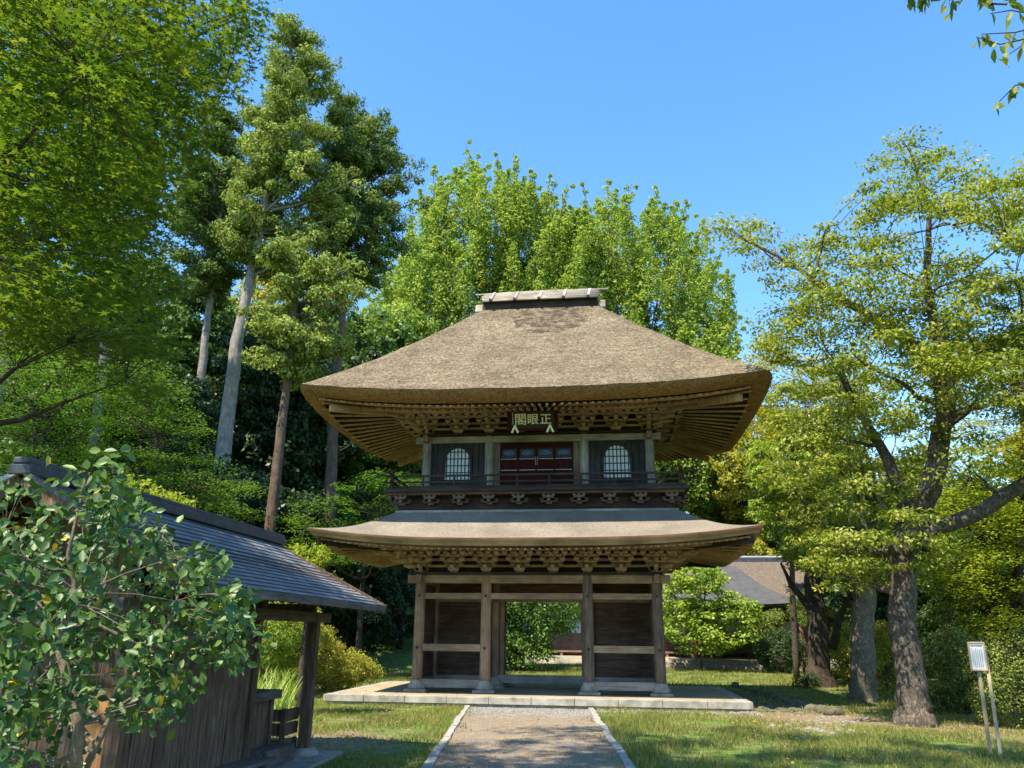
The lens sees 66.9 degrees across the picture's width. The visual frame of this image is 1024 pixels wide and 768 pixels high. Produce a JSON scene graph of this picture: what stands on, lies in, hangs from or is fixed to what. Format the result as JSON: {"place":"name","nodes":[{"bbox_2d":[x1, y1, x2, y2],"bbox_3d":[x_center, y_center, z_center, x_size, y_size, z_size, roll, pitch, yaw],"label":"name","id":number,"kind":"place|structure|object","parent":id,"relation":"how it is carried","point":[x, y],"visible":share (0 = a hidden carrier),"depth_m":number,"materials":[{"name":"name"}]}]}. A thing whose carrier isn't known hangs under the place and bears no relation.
{"place":"outdoors","nodes":[
{"label":"outdoors","id":0,"kind":"place"},
{"bbox_2d":[0,0,1023,513],"label":"sky","id":1,"kind":"structure","parent":0,"point":[768,109],"materials":[{"name":"blue"}]},
{"bbox_2d":[433,707,624,767],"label":"path","id":2,"kind":"structure","parent":0,"point":[522,758],"depth_m":14.48,"materials":[{"name":"beige gravel"}]},
{"bbox_2d":[264,576,1023,767],"bbox_3d":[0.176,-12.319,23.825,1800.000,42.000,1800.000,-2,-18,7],"label":"ground","id":3,"kind":"structure","parent":0,"point":[391,658],"depth_m":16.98,"materials":[{"name":"green plant"}]},
{"bbox_2d":[0,99,45,405],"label":"tall conifer","id":4,"kind":"object","parent":3,"relation":"on","point":[9,318],"visible":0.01,"depth_m":31.13,"materials":[{"name":"green plant"}]},
{"bbox_2d":[0,401,75,476],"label":"forest tree","id":5,"kind":"object","parent":3,"relation":"on","point":[45,446],"visible":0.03,"depth_m":32.84,"materials":[{"name":"green plant"}]},
{"bbox_2d":[1,290,93,464],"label":"forest tree","id":6,"kind":"object","parent":3,"relation":"on","point":[37,409],"visible":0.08,"depth_m":38.44,"materials":[{"name":"green plant"}]},
{"bbox_2d":[0,339,127,476],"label":"maple tree","id":7,"kind":"object","parent":3,"relation":"on","point":[36,432],"visible":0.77,"depth_m":27.40,"materials":[{"name":"green plant"}]},
{"bbox_2d":[0,324,172,475],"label":"forest tree","id":8,"kind":"object","parent":3,"relation":"on","point":[57,444],"visible":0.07,"depth_m":38.65,"materials":[{"name":"green plant"}]},
{"bbox_2d":[39,451,136,488],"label":"forest tree","id":9,"kind":"object","parent":3,"relation":"on","point":[89,471],"depth_m":31.09,"materials":[{"name":"green plant"}]},
{"bbox_2d":[10,337,175,440],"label":"forest tree","id":10,"kind":"object","parent":3,"relation":"on","point":[171,360],"depth_m":48.53,"materials":[{"name":"green plant"}]},
{"bbox_2d":[67,138,197,466],"bbox_3d":[-18.071,0.110,34.471,6.512,25.373,6.413,-14,-23,38],"label":"tall conifer","id":11,"kind":"object","parent":3,"relation":"on","point":[183,289],"visible":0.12,"depth_m":35.62,"materials":[{"name":"green plant"}]},
{"bbox_2d":[54,361,221,491],"bbox_3d":[-19.760,6.697,39.601,9.097,16.383,10.862,8,-19,-21],"label":"forest tree","id":12,"kind":"object","parent":3,"relation":"on","point":[212,411],"visible":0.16,"depth_m":39.99,"materials":[{"name":"green plant"}]},
{"bbox_2d":[0,444,276,767],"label":"camellia bush","id":13,"kind":"object","parent":3,"relation":"on","point":[30,702],"visible":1,"depth_m":4.04,"materials":[{"name":"green plant"}]},
{"bbox_2d":[0,0,288,425],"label":"maple tree","id":14,"kind":"object","parent":3,"relation":"on","point":[58,73],"visible":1,"depth_m":6.94,"materials":[{"name":"green plant"}]},
{"bbox_2d":[109,471,199,507],"bbox_3d":[-7.026,4.368,15.247,1.740,5.041,3.009,-12,-22,34],"label":"yellow shrub","id":15,"kind":"object","parent":3,"relation":"on","point":[129,483],"visible":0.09,"depth_m":15.39,"materials":[{"name":"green plant"}]},
{"bbox_2d":[54,358,274,522],"bbox_3d":[-14.031,4.903,31.008,8.747,13.820,7.854,8,-19,-21],"label":"maple tree","id":16,"kind":"object","parent":3,"relation":"on","point":[155,425],"visible":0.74,"depth_m":30.88,"materials":[{"name":"green plant"}]},
{"bbox_2d":[110,468,247,597],"bbox_3d":[-15.278,8.592,34.473,8.914,9.799,8.256,16,-24,-40],"label":"bush","id":17,"kind":"object","parent":3,"relation":"on","point":[167,488],"visible":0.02,"depth_m":34.00,"materials":[{"name":"green plant"}]},
{"bbox_2d":[0,457,386,767],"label":"tiled shelter","id":18,"kind":"object","parent":3,"relation":"on","point":[215,730],"visible":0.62,"depth_m":10.15,"materials":[{"name":"grey tile"}]},
{"bbox_2d":[250,689,294,767],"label":"wooden stand","id":19,"kind":"object","parent":18,"relation":"on","point":[262,744],"visible":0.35,"depth_m":11.94,"materials":[{"name":"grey wood"}]},
{"bbox_2d":[271,707,298,746],"bbox_3d":[-3.801,5.685,12.668,0.420,0.760,0.590,-2,-18,7],"label":"planter box","id":20,"kind":"object","parent":18,"relation":"on","point":[282,729],"visible":0.65,"depth_m":12.51,"materials":[{"name":"brown wood"}]},
{"bbox_2d":[158,98,256,463],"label":"tall conifer","id":21,"kind":"object","parent":3,"relation":"on","point":[214,269],"visible":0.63,"depth_m":45.29,"materials":[{"name":"green plant"}]},
{"bbox_2d":[148,452,284,597],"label":"tree","id":22,"kind":"object","parent":3,"relation":"on","point":[263,482],"visible":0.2,"depth_m":36.64,"materials":[{"name":"green plant"}]},
{"bbox_2d":[117,274,316,465],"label":"forest tree","id":23,"kind":"object","parent":3,"relation":"on","point":[190,319],"visible":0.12,"depth_m":52.06,"materials":[{"name":"green plant"}]},
{"bbox_2d":[190,272,326,465],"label":"forest tree","id":24,"kind":"object","parent":3,"relation":"on","point":[257,294],"visible":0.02,"depth_m":59.28,"materials":[{"name":"green plant"}]},
{"bbox_2d":[216,598,326,687],"bbox_3d":[-7.896,8.089,24.533,3.277,3.660,4.873,-2,-18,7],"label":"clipped shrub","id":25,"kind":"object","parent":3,"relation":"on","point":[287,639],"visible":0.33,"depth_m":24.16,"materials":[{"name":"green plant"}]},
{"bbox_2d":[257,666,302,708],"bbox_3d":[-6.223,7.848,19.952,2.247,1.123,5.702,6,-19,-16],"label":"reed clump","id":26,"kind":"object","parent":3,"relation":"on","point":[284,702],"visible":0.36,"depth_m":19.51,"materials":[{"name":"green plant"}]},
{"bbox_2d":[189,314,387,541],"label":"forest tree","id":27,"kind":"object","parent":3,"relation":"on","point":[260,400],"visible":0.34,"depth_m":46.77,"materials":[{"name":"green plant"}]},
{"bbox_2d":[209,6,372,474],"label":"tall conifer","id":28,"kind":"object","parent":3,"relation":"on","point":[273,147],"visible":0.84,"depth_m":42.05,"materials":[{"name":"green plant"}]},
{"bbox_2d":[236,487,355,672],"bbox_3d":[-11.766,10.008,38.973,7.932,9.978,9.757,4,-18,-11],"label":"forest tree","id":29,"kind":"object","parent":3,"relation":"on","point":[284,506],"visible":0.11,"depth_m":38.55,"materials":[{"name":"green plant"}]},
{"bbox_2d":[232,232,373,675],"bbox_3d":[-9.850,2.853,35.328,6.623,20.830,6.147,-2,-18,7],"label":"tall conifer","id":30,"kind":"object","parent":3,"relation":"on","point":[283,325],"visible":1,"depth_m":36.24,"materials":[{"name":"green plant"}]},
{"bbox_2d":[280,541,342,715],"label":"tree","id":31,"kind":"object","parent":3,"relation":"on","point":[322,556],"visible":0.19,"depth_m":19.66,"materials":[{"name":"green plant"}]},
{"bbox_2d":[219,300,422,526],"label":"forest tree","id":32,"kind":"object","parent":3,"relation":"on","point":[385,342],"visible":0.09,"depth_m":59.60,"materials":[{"name":"green plant"}]},
{"bbox_2d":[258,621,386,691],"bbox_3d":[-6.610,9.562,27.302,3.338,2.592,5.420,-15,-24,40],"label":"clipped shrub","id":33,"kind":"object","parent":3,"relation":"on","point":[334,672],"visible":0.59,"depth_m":26.85,"materials":[{"name":"green plant"}]},
{"bbox_2d":[293,541,376,644],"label":"forest tree","id":34,"kind":"object","parent":3,"relation":"on","point":[345,627],"visible":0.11,"depth_m":40.77,"materials":[{"name":"green plant"}]},
{"bbox_2d":[271,467,421,653],"bbox_3d":[-6.907,8.585,36.456,8.735,10.273,9.720,5,-18,-12],"label":"maple tree","id":35,"kind":"object","parent":3,"relation":"on","point":[383,506],"visible":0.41,"depth_m":36.02,"materials":[{"name":"green plant"}]},
{"bbox_2d":[288,347,421,586],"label":"forest tree","id":36,"kind":"object","parent":3,"relation":"on","point":[359,465],"visible":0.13,"depth_m":53.34,"materials":[{"name":"green plant"}]},
{"bbox_2d":[307,77,432,624],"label":"tall conifer","id":37,"kind":"object","parent":3,"relation":"on","point":[381,156],"visible":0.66,"depth_m":46.44,"materials":[{"name":"green plant"}]},
{"bbox_2d":[319,315,421,508],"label":"forest tree","id":38,"kind":"object","parent":3,"relation":"on","point":[379,347],"depth_m":62.50,"materials":[{"name":"green plant"}]},
{"bbox_2d":[333,563,410,653],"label":"forest tree","id":39,"kind":"object","parent":3,"relation":"on","point":[378,576],"visible":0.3,"depth_m":43.03,"materials":[{"name":"green plant"}]},
{"bbox_2d":[335,298,441,577],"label":"forest tree","id":40,"kind":"object","parent":3,"relation":"on","point":[405,313],"visible":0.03,"depth_m":65.36,"materials":[{"name":"green plant"}]},
{"bbox_2d":[356,568,430,648],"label":"forest tree","id":41,"kind":"object","parent":3,"relation":"on","point":[408,590],"visible":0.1,"depth_m":46.41,"materials":[{"name":"green plant"}]},
{"bbox_2d":[380,463,421,609],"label":"forest tree","id":42,"kind":"object","parent":3,"relation":"on","point":[403,579],"visible":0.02,"depth_m":57.88,"materials":[{"name":"green plant"}]},
{"bbox_2d":[421,705,469,767],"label":"kerb","id":43,"kind":"structure","parent":3,"relation":"on","point":[431,760],"depth_m":14.43,"materials":[{"name":"stone"}]},
{"bbox_2d":[275,707,620,767],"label":"pebbles","id":44,"kind":"object","parent":3,"relation":"on","point":[525,715],"visible":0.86,"depth_m":15.77,"materials":[{"name":"gravel"}]},
{"bbox_2d":[362,139,615,336],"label":"ginkgo tree","id":45,"kind":"object","parent":3,"relation":"on","point":[517,217],"visible":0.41,"depth_m":76.97,"materials":[{"name":"green plant"}]},
{"bbox_2d":[323,681,753,711],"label":"stone platform","id":46,"kind":"structure","parent":3,"relation":"on","point":[566,696],"depth_m":22.22,"materials":[{"name":"grey stone"}]},
{"bbox_2d":[300,288,772,696],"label":"temple gate","id":47,"kind":"structure","parent":46,"relation":"on","point":[484,523],"depth_m":24.48,"materials":[{"name":"brown wood"}]},
{"bbox_2d":[442,446,471,480],"bbox_3d":[-1.802,2.630,25.744,0.998,1.180,0.070,-2,-18,7],"label":"bell window","id":48,"kind":"structure","parent":47,"relation":"in","point":[457,460],"depth_m":25.74,"materials":[{"name":"white paper"}]},
{"bbox_2d":[500,443,517,484],"bbox_3d":[-0.096,2.774,25.521,0.590,1.680,0.066,-2,-18,7],"label":"door","id":49,"kind":"structure","parent":47,"relation":"in","point":[508,451],"depth_m":25.58,"materials":[{"name":"red paint"}]},
{"bbox_2d":[518,443,535,484],"bbox_3d":[0.499,2.757,25.450,0.590,1.680,0.066,-2,-18,7],"label":"door","id":50,"kind":"structure","parent":47,"relation":"in","point":[526,451],"depth_m":25.51,"materials":[{"name":"red paint"}]},
{"bbox_2d":[507,408,557,432],"bbox_3d":[0.649,1.164,24.689,1.613,0.779,0.140,-2,-4,7],"label":"name plaque","id":51,"kind":"object","parent":47,"relation":"hanging from","point":[533,420],"visible":1,"depth_m":24.69,"materials":[{"name":"black paint"}]},
{"bbox_2d":[536,442,554,483],"bbox_3d":[1.095,2.740,25.379,0.590,1.680,0.066,-2,-18,7],"label":"door","id":52,"kind":"structure","parent":47,"relation":"in","point":[544,451],"depth_m":25.44,"materials":[{"name":"red paint"}]},
{"bbox_2d":[555,442,572,483],"bbox_3d":[1.690,2.723,25.308,0.590,1.680,0.066,-2,-18,7],"label":"door","id":53,"kind":"structure","parent":47,"relation":"in","point":[563,450],"depth_m":25.36,"materials":[{"name":"red paint"}]},
{"bbox_2d":[602,443,632,477],"bbox_3d":[3.399,2.479,25.122,0.998,1.180,0.070,-2,-18,7],"label":"bell window","id":54,"kind":"structure","parent":47,"relation":"in","point":[616,457],"depth_m":25.11,"materials":[{"name":"white paper"}]},
{"bbox_2d":[506,602,580,671],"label":"evergreen tree","id":55,"kind":"object","parent":3,"relation":"on","point":[519,644],"visible":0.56,"depth_m":43.68,"materials":[{"name":"green plant"}]},
{"bbox_2d":[588,708,635,767],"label":"kerb","id":56,"kind":"structure","parent":3,"relation":"on","point":[620,752],"depth_m":14.68,"materials":[{"name":"stone"}]},
{"bbox_2d":[549,179,746,506],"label":"ginkgo tree","id":57,"kind":"object","parent":3,"relation":"on","point":[635,285],"visible":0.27,"depth_m":79.28,"materials":[{"name":"green plant"}]},
{"bbox_2d":[278,688,1022,767],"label":"fallen leaves","id":58,"kind":"object","parent":3,"relation":"on","point":[692,736],"visible":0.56,"depth_m":16.57,"materials":[{"name":"plant"}]},
{"bbox_2d":[657,464,736,519],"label":"forest tree","id":59,"kind":"object","parent":3,"relation":"on","point":[686,507],"visible":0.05,"depth_m":75.20,"materials":[{"name":"green plant"}]},
{"bbox_2d":[655,458,740,523],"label":"forest tree","id":60,"kind":"object","parent":3,"relation":"on","point":[705,515],"visible":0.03,"depth_m":75.84,"materials":[{"name":"green plant"}]},
{"bbox_2d":[662,567,765,669],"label":"young ginkgo","id":61,"kind":"object","parent":3,"relation":"on","point":[685,585],"visible":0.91,"depth_m":46.39,"materials":[{"name":"green plant"}]},
{"bbox_2d":[506,556,925,669],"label":"hall","id":62,"kind":"structure","parent":3,"relation":"on","point":[762,580],"depth_m":55.38,"materials":[{"name":"paint"}]},
{"bbox_2d":[566,618,580,634],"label":"shoji window","id":63,"kind":"structure","parent":62,"relation":"in","point":[579,630],"depth_m":56.84,"materials":[{"name":"white wood"}]},
{"bbox_2d":[670,619,687,635],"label":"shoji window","id":64,"kind":"structure","parent":62,"relation":"in","point":[683,630],"depth_m":55.93,"materials":[{"name":"white wood"}]},
{"bbox_2d":[726,619,740,636],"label":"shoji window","id":65,"kind":"structure","parent":62,"relation":"in","point":[733,629],"depth_m":55.56,"materials":[{"name":"white wood"}]},
{"bbox_2d":[779,620,791,632],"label":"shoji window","id":66,"kind":"structure","parent":62,"relation":"in","point":[787,625],"depth_m":55.20,"materials":[{"name":"white wood"}]},
{"bbox_2d":[705,477,765,553],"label":"forest tree","id":67,"kind":"object","parent":3,"relation":"on","point":[730,522],"depth_m":74.80,"materials":[{"name":"green plant"}]},
{"bbox_2d":[595,708,880,743],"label":"gravel","id":68,"kind":"structure","parent":3,"relation":"on","point":[823,717],"depth_m":19.70,"materials":[{"name":"grey gravel"}]},
{"bbox_2d":[696,401,814,555],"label":"forest tree","id":69,"kind":"object","parent":3,"relation":"on","point":[730,482],"visible":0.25,"depth_m":70.23,"materials":[{"name":"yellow plant"}]},
{"bbox_2d":[751,608,786,650],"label":"garden pine","id":70,"kind":"object","parent":3,"relation":"on","point":[769,619],"visible":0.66,"depth_m":48.46,"materials":[{"name":"green plant"}]},
{"bbox_2d":[725,689,816,713],"bbox_3d":[8.032,10.265,25.167,1.838,0.218,8.895,-2,-18,7],"label":"rubble","id":71,"kind":"object","parent":3,"relation":"on","point":[789,708],"visible":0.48,"depth_m":22.71,"materials":[{"name":"stone"}]},
{"bbox_2d":[769,537,779,554],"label":"forest tree","id":72,"kind":"object","parent":3,"relation":"on","point":[777,546],"visible":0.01,"depth_m":70.16,"materials":[{"name":"green plant"}]},
{"bbox_2d":[751,627,807,672],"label":"clipped shrub","id":73,"kind":"object","parent":3,"relation":"on","point":[766,657],"visible":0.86,"depth_m":44.40,"materials":[{"name":"green plant"}]},
{"bbox_2d":[786,698,805,705],"bbox_3d":[8.519,9.521,23.048,0.564,0.360,0.564,12,-21,-32],"label":"edging stone","id":74,"kind":"object","parent":3,"relation":"on","point":[794,701],"visible":0.46,"depth_m":22.95,"materials":[{"name":"grey stone"}]},
{"bbox_2d":[797,702,808,708],"bbox_3d":[8.385,9.261,22.248,0.390,0.277,0.379,-2,-18,7],"label":"edging stone","id":75,"kind":"object","parent":3,"relation":"on","point":[803,704],"visible":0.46,"depth_m":22.18,"materials":[{"name":"grey stone"}]},
{"bbox_2d":[727,331,882,678],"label":"maple tree","id":76,"kind":"object","parent":3,"relation":"on","point":[794,624],"visible":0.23,"depth_m":40.99,"materials":[{"name":"green plant"}]},
{"bbox_2d":[789,671,820,687],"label":"clipped shrub","id":77,"kind":"object","parent":3,"relation":"on","point":[813,679],"visible":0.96,"depth_m":31.54,"materials":[{"name":"green plant"}]},
{"bbox_2d":[785,589,827,671],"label":"red pine","id":78,"kind":"object","parent":3,"relation":"on","point":[801,616],"visible":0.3,"depth_m":45.27,"materials":[{"name":"orange plant"}]},
{"bbox_2d":[742,422,872,687],"bbox_3d":[13.447,7.335,33.874,6.184,11.720,7.207,-7,-19,22],"label":"cherry tree","id":79,"kind":"object","parent":3,"relation":"on","point":[820,643],"visible":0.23,"depth_m":33.15,"materials":[{"name":"green plant"}]},
{"bbox_2d":[804,704,815,710],"bbox_3d":[8.315,9.019,21.503,0.482,0.296,0.333,-2,-18,7],"label":"edging stone","id":80,"kind":"object","parent":3,"relation":"on","point":[808,707],"visible":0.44,"depth_m":21.44,"materials":[{"name":"grey stone"}]},
{"bbox_2d":[812,704,825,713],"bbox_3d":[8.364,8.871,21.036,0.381,0.349,0.350,4,-18,-10],"label":"edging stone","id":81,"kind":"object","parent":3,"relation":"on","point":[818,708],"visible":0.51,"depth_m":20.95,"materials":[{"name":"grey stone"}]},
{"bbox_2d":[767,460,880,649],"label":"forest tree","id":82,"kind":"object","parent":3,"relation":"on","point":[774,536],"visible":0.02,"depth_m":54.38,"materials":[{"name":"green plant"}]},
{"bbox_2d":[822,707,835,715],"bbox_3d":[8.433,8.728,20.587,0.367,0.290,0.339,-2,-18,7],"label":"edging stone","id":83,"kind":"object","parent":3,"relation":"on","point":[829,711],"visible":0.68,"depth_m":20.49,"materials":[{"name":"grey stone"}]},
{"bbox_2d":[833,707,844,715],"bbox_3d":[8.636,8.736,20.626,0.384,0.273,0.353,-2,-18,7],"label":"edging stone","id":84,"kind":"object","parent":3,"relation":"on","point":[840,711],"visible":0.6,"depth_m":20.50,"materials":[{"name":"grey stone"}]},
{"bbox_2d":[804,621,878,683],"bbox_3d":[15.017,12.149,34.908,2.834,2.912,4.739,-13,-22,36],"label":"clipped shrub","id":85,"kind":"object","parent":3,"relation":"on","point":[842,665],"visible":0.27,"depth_m":34.63,"materials":[{"name":"green plant"}]},
{"bbox_2d":[744,359,948,702],"bbox_3d":[11.590,4.414,27.056,6.949,12.908,7.210,-6,-19,20],"label":"cherry tree","id":86,"kind":"object","parent":3,"relation":"on","point":[863,684],"visible":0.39,"depth_m":25.75,"materials":[{"name":"green plant"}]},
{"bbox_2d":[695,121,1023,727],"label":"cherry tree","id":87,"kind":"object","parent":3,"relation":"on","point":[917,526],"visible":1,"depth_m":19.70,"materials":[{"name":"green plant"}]},
{"bbox_2d":[844,594,892,668],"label":"forest tree","id":88,"kind":"object","parent":3,"relation":"on","point":[881,614],"visible":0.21,"depth_m":43.03,"materials":[{"name":"green plant"}]},
{"bbox_2d":[841,620,922,695],"bbox_3d":[14.134,10.346,29.230,3.212,2.887,4.338,-2,-18,7],"label":"clipped shrub","id":89,"kind":"object","parent":3,"relation":"on","point":[886,675],"visible":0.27,"depth_m":28.95,"materials":[{"name":"green plant"}]},
{"bbox_2d":[823,490,968,654],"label":"forest tree","id":90,"kind":"object","parent":3,"relation":"on","point":[836,601],"visible":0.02,"depth_m":46.45,"materials":[{"name":"green plant"}]},
{"bbox_2d":[856,464,1002,673],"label":"forest tree","id":91,"kind":"object","parent":3,"relation":"on","point":[939,497],"depth_m":48.20,"materials":[{"name":"green plant"}]},
{"bbox_2d":[916,605,958,682],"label":"forest tree","id":92,"kind":"object","parent":3,"relation":"on","point":[920,614],"visible":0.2,"depth_m":36.91,"materials":[{"name":"green plant"}]},
{"bbox_2d":[863,430,1023,670],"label":"maple tree","id":93,"kind":"object","parent":3,"relation":"on","point":[963,491],"visible":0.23,"depth_m":30.07,"materials":[{"name":"green plant"}]},
{"bbox_2d":[907,337,1023,678],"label":"maple tree","id":94,"kind":"object","parent":3,"relation":"on","point":[1018,568],"visible":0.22,"depth_m":27.96,"materials":[{"name":"green plant"}]},
{"bbox_2d":[916,477,1023,693],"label":"maple tree","id":95,"kind":"object","parent":3,"relation":"on","point":[1011,617],"visible":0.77,"depth_m":27.91,"materials":[{"name":"green plant"}]},
{"bbox_2d":[918,620,1021,713],"bbox_3d":[12.579,7.973,21.795,2.439,2.574,3.130,17,-24,-41],"label":"clipped shrub","id":96,"kind":"object","parent":3,"relation":"on","point":[948,666],"visible":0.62,"depth_m":21.47,"materials":[{"name":"green plant"}]},
{"bbox_2d":[917,459,1023,628],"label":"forest tree","id":97,"kind":"object","parent":3,"relation":"on","point":[976,613],"visible":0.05,"depth_m":41.38,"materials":[{"name":"green plant"}]},
{"bbox_2d":[919,553,1023,669],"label":"forest tree","id":98,"kind":"object","parent":3,"relation":"on","point":[932,601],"visible":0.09,"depth_m":34.57,"materials":[{"name":"green plant"}]},
{"bbox_2d":[967,642,1002,755],"bbox_3d":[8.536,5.688,14.012,0.299,1.958,0.391,-12,-22,33],"label":"notice board","id":99,"kind":"object","parent":3,"relation":"on","point":[978,658],"visible":0.81,"depth_m":14.15,"materials":[{"name":"white wood"}]},
{"bbox_2d":[956,617,1023,729],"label":"clipped shrub","id":100,"kind":"object","parent":3,"relation":"on","point":[1009,670],"visible":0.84,"depth_m":18.14,"materials":[{"name":"green plant"}]},
{"bbox_2d":[991,429,1020,616],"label":"forest tree","id":101,"kind":"object","parent":3,"relation":"on","point":[1009,459],"visible":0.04,"depth_m":41.49,"materials":[{"name":"green plant"}]},
{"bbox_2d":[995,569,1023,628],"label":"forest tree","id":102,"kind":"object","parent":3,"relation":"on","point":[1005,581],"visible":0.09,"depth_m":31.71,"materials":[{"name":"green plant"}]},
{"bbox_2d":[264,661,1023,717],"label":"grass","id":103,"kind":"structure","parent":0,"point":[569,671],"depth_m":34.10,"materials":[{"name":"green plant"}]},
{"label":"tall tree","id":104,"kind":"object","parent":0,"visible":0},
{"bbox_2d":[907,0,1023,115],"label":"cherry branch","id":105,"kind":"object","parent":104,"relation":"attached to","point":[986,39],"visible":1,"depth_m":5.49,"materials":[{"name":"green plant"}]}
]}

